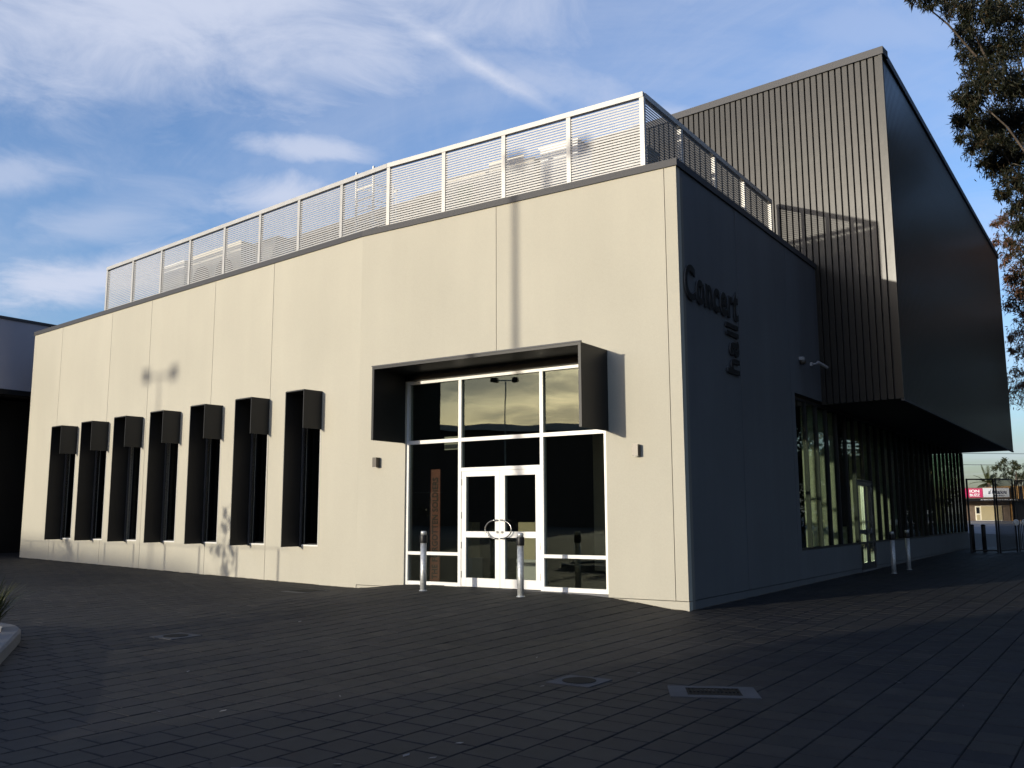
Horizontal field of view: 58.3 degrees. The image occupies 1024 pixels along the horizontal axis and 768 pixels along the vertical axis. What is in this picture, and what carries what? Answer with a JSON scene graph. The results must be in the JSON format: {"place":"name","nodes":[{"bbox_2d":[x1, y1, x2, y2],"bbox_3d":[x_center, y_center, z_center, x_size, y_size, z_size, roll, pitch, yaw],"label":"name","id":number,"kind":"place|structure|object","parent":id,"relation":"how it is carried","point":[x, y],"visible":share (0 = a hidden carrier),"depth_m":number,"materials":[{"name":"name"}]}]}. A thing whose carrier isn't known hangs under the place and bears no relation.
{"place":"outdoors","nodes":[
{"label":"outdoors","id":0,"kind":"place"},
{"bbox_2d":[0,533,1023,767],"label":"pavement","id":1,"kind":"structure","parent":0,"point":[93,674],"depth_m":9.03,"materials":[{"name":"dark grey stone pavers"}]},
{"bbox_2d":[0,623,20,663],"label":"planter bed","id":2,"kind":"object","parent":1,"relation":"on","point":[10,636],"visible":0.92,"depth_m":10.39,"materials":[{"name":"concrete"}]},
{"bbox_2d":[0,577,38,621],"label":"strappy plant","id":3,"kind":"object","parent":2,"relation":"on","point":[2,604],"visible":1,"depth_m":11.00,"materials":[{"name":"green plant"}]},
{"bbox_2d":[150,633,201,639],"bbox_3d":[-4.158,3.130,11.353,0.440,0.043,0.440,-5,-9,34],"label":"inspection cover","id":4,"kind":"object","parent":1,"relation":"on","point":[173,636],"visible":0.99,"depth_m":11.30,"materials":[{"name":"metal"}]},
{"bbox_2d":[284,589,328,592],"bbox_3d":[-3.984,4.004,17.713,0.640,0.040,0.640,-5,-9,34],"label":"floor drain","id":5,"kind":"object","parent":1,"relation":"on","point":[306,590],"visible":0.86,"depth_m":17.70,"materials":[{"name":"metal"}]},
{"bbox_2d":[419,531,426,590],"bbox_3d":[-1.567,3.226,16.227,0.146,1.240,0.146,0,-8,0],"label":"bollard","id":6,"kind":"object","parent":1,"relation":"on","point":[423,548],"visible":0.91,"depth_m":16.20,"materials":[{"name":"metal"}]},
{"bbox_2d":[20,46,1013,610],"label":"concert hall","id":7,"kind":"structure","parent":1,"relation":"on","point":[548,356],"depth_m":20.70,"materials":[{"name":"grey"}]},
{"bbox_2d":[44,425,77,539],"bbox_3d":[-13.157,2.902,26.934,0.650,3.310,0.629,-7,-11,40],"label":"window","id":8,"kind":"structure","parent":7,"relation":"in","point":[63,437],"depth_m":27.04,"materials":[{"name":"black metal"}]},
{"bbox_2d":[74,421,108,540],"bbox_3d":[-11.698,2.721,25.714,0.650,3.310,0.629,-7,-11,40],"label":"window","id":9,"kind":"structure","parent":7,"relation":"in","point":[94,434],"depth_m":25.82,"materials":[{"name":"black metal"}]},
{"bbox_2d":[107,416,142,541],"bbox_3d":[-10.244,2.537,24.475,0.650,3.310,0.629,-7,-11,40],"label":"window","id":10,"kind":"structure","parent":7,"relation":"in","point":[127,431],"depth_m":24.58,"materials":[{"name":"black metal"}]},
{"bbox_2d":[143,410,180,542],"bbox_3d":[-8.786,2.356,23.254,0.650,3.310,0.629,-7,-11,40],"label":"window","id":11,"kind":"structure","parent":7,"relation":"in","point":[164,428],"depth_m":23.37,"materials":[{"name":"black metal"}]},
{"bbox_2d":[163,260,187,290],"bbox_3d":[-10.049,-2.595,28.139,1.410,2.020,0.910,-7,-11,40],"label":"duct box","id":12,"kind":"object","parent":7,"relation":"on","point":[175,274],"visible":0.12,"depth_m":27.78,"materials":[{"name":"metal"}]},
{"bbox_2d":[184,404,222,543],"bbox_3d":[-7.331,2.172,22.015,0.650,3.310,0.629,-7,-11,40],"label":"window","id":13,"kind":"structure","parent":7,"relation":"in","point":[205,425],"depth_m":22.13,"materials":[{"name":"black metal"}]},
{"bbox_2d":[192,241,257,281],"bbox_3d":[-8.208,-2.803,26.847,2.710,2.050,1.310,-7,-11,40],"label":"condenser","id":14,"kind":"object","parent":7,"relation":"on","point":[221,259],"visible":0.12,"depth_m":26.14,"materials":[{"name":"metal"}]},
{"bbox_2d":[230,397,269,545],"bbox_3d":[-5.874,1.990,20.790,0.650,3.310,0.629,-7,-11,40],"label":"window","id":15,"kind":"structure","parent":7,"relation":"in","point":[251,418],"depth_m":20.91,"materials":[{"name":"black metal"}]},
{"bbox_2d":[256,236,295,259],"bbox_3d":[-6.300,-2.976,24.462,0.950,1.700,0.660,-7,-11,40],"label":"duct","id":16,"kind":"object","parent":7,"relation":"on","point":[276,247],"visible":0.21,"depth_m":24.28,"materials":[{"name":"metal"}]},
{"bbox_2d":[281,389,321,546],"bbox_3d":[-4.418,1.808,19.559,0.650,3.310,0.629,-7,-11,40],"label":"window","id":17,"kind":"structure","parent":7,"relation":"in","point":[303,407],"depth_m":19.69,"materials":[{"name":"black metal"}]},
{"bbox_2d":[354,166,397,231],"bbox_3d":[-3.257,-3.839,21.984,1.029,2.680,0.534,1,-8,-9],"label":"roof ladder","id":18,"kind":"object","parent":7,"relation":"on","point":[356,173],"visible":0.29,"depth_m":22.11,"materials":[{"name":"grey metal"}]},
{"bbox_2d":[372,457,379,467],"bbox_3d":[-2.716,1.570,18.349,0.100,0.197,0.118,-6,-10,33],"label":"wall light","id":19,"kind":"object","parent":7,"relation":"attached to","point":[375,462],"visible":1,"depth_m":18.31,"materials":[{"name":"grey metal"}]},
{"bbox_2d":[429,469,440,580],"bbox_3d":[-1.515,2.804,18.101,0.250,2.230,0.034,-6,-10,33],"label":"exhibition board","id":20,"kind":"object","parent":7,"relation":"on","point":[435,519],"visible":0.93,"depth_m":18.09,"materials":[{"name":"brown wood"}]},
{"bbox_2d":[104,91,772,309],"bbox_3d":[-3.519,-3.137,24.822,19.144,2.100,7.145,-6,-10,33],"label":"roof screen","id":21,"kind":"object","parent":7,"relation":"on","point":[642,97],"visible":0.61,"depth_m":19.65,"materials":[{"name":"metal"}]},
{"bbox_2d":[444,436,457,449],"bbox_3d":[-1.186,1.172,18.179,0.360,0.260,0.040,-6,-10,33],"label":"hanging panel","id":22,"kind":"object","parent":7,"relation":"hanging from","point":[450,446],"visible":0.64,"depth_m":18.16,"materials":[{"name":"beige paint"}]},
{"bbox_2d":[468,522,481,577],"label":"display plinth","id":23,"kind":"structure","parent":7,"relation":"on","point":[474,564],"depth_m":19.39,"materials":[{"name":"beige laminate"}]},
{"bbox_2d":[461,470,499,587],"bbox_3d":[-0.585,2.662,16.914,0.882,2.117,0.153,-6,-10,33],"label":"door","id":24,"kind":"structure","parent":7,"relation":"in","point":[467,581],"depth_m":16.93,"materials":[{"name":"white metal"}]},
{"bbox_2d":[447,155,540,209],"bbox_3d":[-0.145,-3.725,20.475,2.460,2.000,1.460,-6,-10,33],"label":"air handler","id":25,"kind":"object","parent":7,"relation":"on","point":[494,183],"visible":0.12,"depth_m":19.90,"materials":[{"name":"metal"}]},
{"bbox_2d":[500,469,540,589],"bbox_3d":[0.155,2.589,16.426,0.882,2.117,0.153,-6,-10,33],"label":"door","id":26,"kind":"structure","parent":7,"relation":"in","point":[505,582],"depth_m":16.48,"materials":[{"name":"white metal"}]},
{"bbox_2d":[516,522,535,579],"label":"display plinth","id":27,"kind":"structure","parent":7,"relation":"on","point":[529,558],"depth_m":18.52,"materials":[{"name":"beige laminate"}]},
{"bbox_2d":[538,138,592,187],"bbox_3d":[1.146,-3.953,19.276,0.960,2.100,0.660,-6,-10,33],"label":"plant cabinet","id":28,"kind":"object","parent":7,"relation":"on","point":[564,163],"visible":0.14,"depth_m":19.14,"materials":[{"name":"metal"}]},
{"bbox_2d":[604,146,659,172],"bbox_3d":[2.355,-3.802,17.896,0.960,1.400,0.560,-6,-10,33],"label":"plant box","id":29,"kind":"object","parent":7,"relation":"on","point":[630,158],"visible":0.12,"depth_m":17.77,"materials":[{"name":"metal"}]},
{"bbox_2d":[632,444,640,455],"bbox_3d":[2.063,1.099,15.204,0.100,0.197,0.118,-6,-10,33],"label":"wall light","id":30,"kind":"object","parent":7,"relation":"attached to","point":[636,450],"visible":1,"depth_m":15.16,"materials":[{"name":"white metal"}]},
{"bbox_2d":[684,265,739,375],"bbox_3d":[3.573,-1.097,16.259,0.026,1.650,2.460,-6,-10,34],"label":"wall lettering","id":31,"kind":"object","parent":7,"relation":"attached to","point":[727,303],"depth_m":16.62,"materials":[{"name":"black metal"}]},
{"bbox_2d":[799,357,805,364],"bbox_3d":[6.456,-0.512,20.376,0.146,0.180,0.150,-6,-10,34],"label":"dome camera","id":32,"kind":"object","parent":7,"relation":"attached to","point":[802,360],"visible":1,"depth_m":20.34,"materials":[{"name":"grey plastic"}]},
{"bbox_2d":[810,361,828,368],"bbox_3d":[7.068,-0.431,21.131,0.462,0.152,0.224,7,-11,-41],"label":"bullet camera","id":33,"kind":"object","parent":7,"relation":"attached to","point":[821,364],"visible":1,"depth_m":21.04,"materials":[{"name":"grey plastic"}]},
{"bbox_2d":[857,481,868,569],"bbox_3d":[9.142,3.680,23.939,0.153,2.255,0.779,-6,-10,34],"label":"door","id":34,"kind":"structure","parent":7,"relation":"in","point":[865,565],"depth_m":24.14,"materials":[{"name":"clear glass"}]},
{"bbox_2d":[864,482,875,567],"bbox_3d":[9.582,3.771,24.583,0.153,2.255,0.779,-6,-10,34],"label":"door","id":35,"kind":"structure","parent":7,"relation":"in","point":[872,563],"depth_m":24.76,"materials":[{"name":"silver metal"}]},
{"bbox_2d":[516,533,524,596],"bbox_3d":[0.142,3.098,15.234,0.146,1.240,0.146,0,-8,0],"label":"bollard","id":36,"kind":"object","parent":1,"relation":"on","point":[520,562],"visible":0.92,"depth_m":15.21,"materials":[{"name":"silver metal"}]},
{"bbox_2d":[143,621,963,763],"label":"leaf litter","id":37,"kind":"object","parent":1,"relation":"on","point":[404,754],"visible":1,"depth_m":6.34,"materials":[{"name":"brown plant"}]},
{"bbox_2d":[545,675,611,687],"bbox_3d":[0.631,2.802,8.619,0.460,0.043,0.460,-5,-9,34],"label":"inspection cover","id":38,"kind":"object","parent":1,"relation":"on","point":[579,681],"visible":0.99,"depth_m":8.58,"materials":[{"name":"metal"}]},
{"bbox_2d":[667,685,761,699],"bbox_3d":[1.781,2.758,8.130,0.770,0.067,0.510,-1,-8,6],"label":"drain grate","id":39,"kind":"object","parent":1,"relation":"on","point":[723,692],"visible":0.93,"depth_m":8.09,"materials":[{"name":"metal"}]},
{"bbox_2d":[889,531,896,573],"bbox_3d":[9.587,4.337,23.082,0.146,1.240,0.146,0,-8,0],"label":"bollard","id":40,"kind":"object","parent":1,"relation":"on","point":[892,547],"visible":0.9,"depth_m":23.06,"materials":[{"name":"silver metal"}]},
{"bbox_2d":[904,530,911,569],"bbox_3d":[10.598,4.536,24.549,0.146,1.240,0.146,0,-8,0],"label":"bollard","id":41,"kind":"object","parent":1,"relation":"on","point":[907,544],"visible":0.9,"depth_m":24.53,"materials":[{"name":"silver metal"}]},
{"bbox_2d":[971,524,975,551],"bbox_3d":[17.323,5.848,34.510,0.160,1.130,0.156,0,-8,0],"label":"dark post","id":42,"kind":"object","parent":1,"relation":"on","point":[973,537],"visible":0.53,"depth_m":34.45,"materials":[{"name":"black metal"}]},
{"bbox_2d":[965,479,998,552],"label":"steel gate","id":43,"kind":"structure","parent":1,"relation":"on","point":[996,527],"depth_m":33.97,"materials":[{"name":"black metal"}]},
{"bbox_2d":[981,524,986,551],"bbox_3d":[17.803,5.863,34.608,0.160,1.130,0.156,0,-8,0],"label":"dark post","id":44,"kind":"object","parent":1,"relation":"on","point":[983,533],"visible":0.89,"depth_m":34.57,"materials":[{"name":"black metal"}]},
{"bbox_2d":[994,478,1018,552],"bbox_3d":[18.564,4.958,34.460,1.398,2.790,0.050,6,-10,-37],"label":"fence","id":45,"kind":"object","parent":1,"relation":"on","point":[1006,516],"visible":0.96,"depth_m":34.44,"materials":[{"name":"black metal"}]},
{"bbox_2d":[1013,519,1018,525],"bbox_3d":[18.991,5.227,34.633,0.240,0.236,0.170,0,-8,0],"label":"fence disc","id":46,"kind":"object","parent":45,"relation":"attached to","point":[1015,522],"visible":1,"depth_m":34.55,"materials":[{"name":"metal"}]},
{"bbox_2d":[1013,480,1023,551],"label":"fence","id":47,"kind":"object","parent":1,"relation":"on","point":[1017,512],"visible":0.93,"depth_m":34.90,"materials":[{"name":"black metal"}]},
{"bbox_2d":[0,0,1023,487],"label":"sky","id":48,"kind":"structure","parent":0,"point":[129,129],"materials":[{"name":"blue"}]},
{"bbox_2d":[937,520,1020,521],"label":"footpath","id":49,"kind":"structure","parent":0,"point":[977,521],"depth_m":110.56,"materials":[{"name":"concrete"}]},
{"bbox_2d":[937,523,1022,533],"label":"road","id":50,"kind":"structure","parent":0,"point":[990,529],"depth_m":77.68,"materials":[{"name":"grey asphalt"}]},
{"bbox_2d":[962,453,1013,453],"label":"overhead wire","id":51,"kind":"object","parent":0,"point":[987,453],"visible":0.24,"depth_m":99.89,"materials":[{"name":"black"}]},
{"bbox_3d":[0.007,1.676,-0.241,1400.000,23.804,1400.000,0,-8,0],"label":"ground","id":52,"kind":"structure","parent":0,"visible":0},
{"bbox_2d":[0,315,55,552],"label":"neighbour building","id":53,"kind":"structure","parent":52,"relation":"on","point":[17,340],"depth_m":31.64,"materials":[{"name":"grey metal"}]},
{"bbox_2d":[904,0,1023,321],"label":"eucalyptus tree","id":54,"kind":"object","parent":52,"relation":"on","point":[997,123],"visible":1,"depth_m":22.93,"materials":[{"name":"green plant"}]},
{"bbox_2d":[934,487,1018,520],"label":"shop","id":55,"kind":"structure","parent":52,"relation":"on","point":[981,508],"depth_m":119.08,"materials":[{"name":"brick"}]},
{"bbox_2d":[961,488,982,496],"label":"pink sign","id":56,"kind":"object","parent":55,"relation":"attached to","point":[975,492],"visible":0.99,"depth_m":119.15,"materials":[{"name":"red"}]},
{"bbox_2d":[975,506,980,520],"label":"door","id":57,"kind":"structure","parent":55,"relation":"in","point":[977,508],"depth_m":118.99,"materials":[{"name":"beige"}]},
{"bbox_2d":[980,506,1002,520],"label":"roller door","id":58,"kind":"structure","parent":55,"relation":"in","point":[987,512],"depth_m":118.96,"materials":[{"name":"beige metal"}]},
{"bbox_2d":[982,488,1008,496],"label":"white sign","id":59,"kind":"object","parent":55,"relation":"attached to","point":[987,492],"visible":0.45,"depth_m":119.15,"materials":[{"name":"grey plastic"}]},
{"bbox_2d":[937,522,1020,523],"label":"kerb","id":60,"kind":"structure","parent":52,"relation":"on","point":[982,522],"depth_m":102.81,"materials":[{"name":"concrete"}]},
{"bbox_2d":[973,465,1003,487],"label":"palm tree","id":61,"kind":"object","parent":52,"relation":"on","point":[988,483],"visible":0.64,"depth_m":130.07,"materials":[{"name":"green plant"}]},
{"bbox_2d":[983,486,1023,520],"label":"brown shop","id":62,"kind":"structure","parent":52,"relation":"on","point":[1012,501],"depth_m":119.24,"materials":[{"name":"orange brick"}]},
{"bbox_2d":[989,207,1023,410],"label":"russet tree","id":63,"kind":"object","parent":52,"relation":"on","point":[1011,336],"visible":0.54,"depth_m":44.22,"materials":[{"name":"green plant"}]},
{"bbox_2d":[990,457,1023,485],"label":"layered tree","id":64,"kind":"object","parent":52,"relation":"on","point":[1015,475],"visible":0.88,"depth_m":133.31,"materials":[{"name":"green plant"}]}
]}

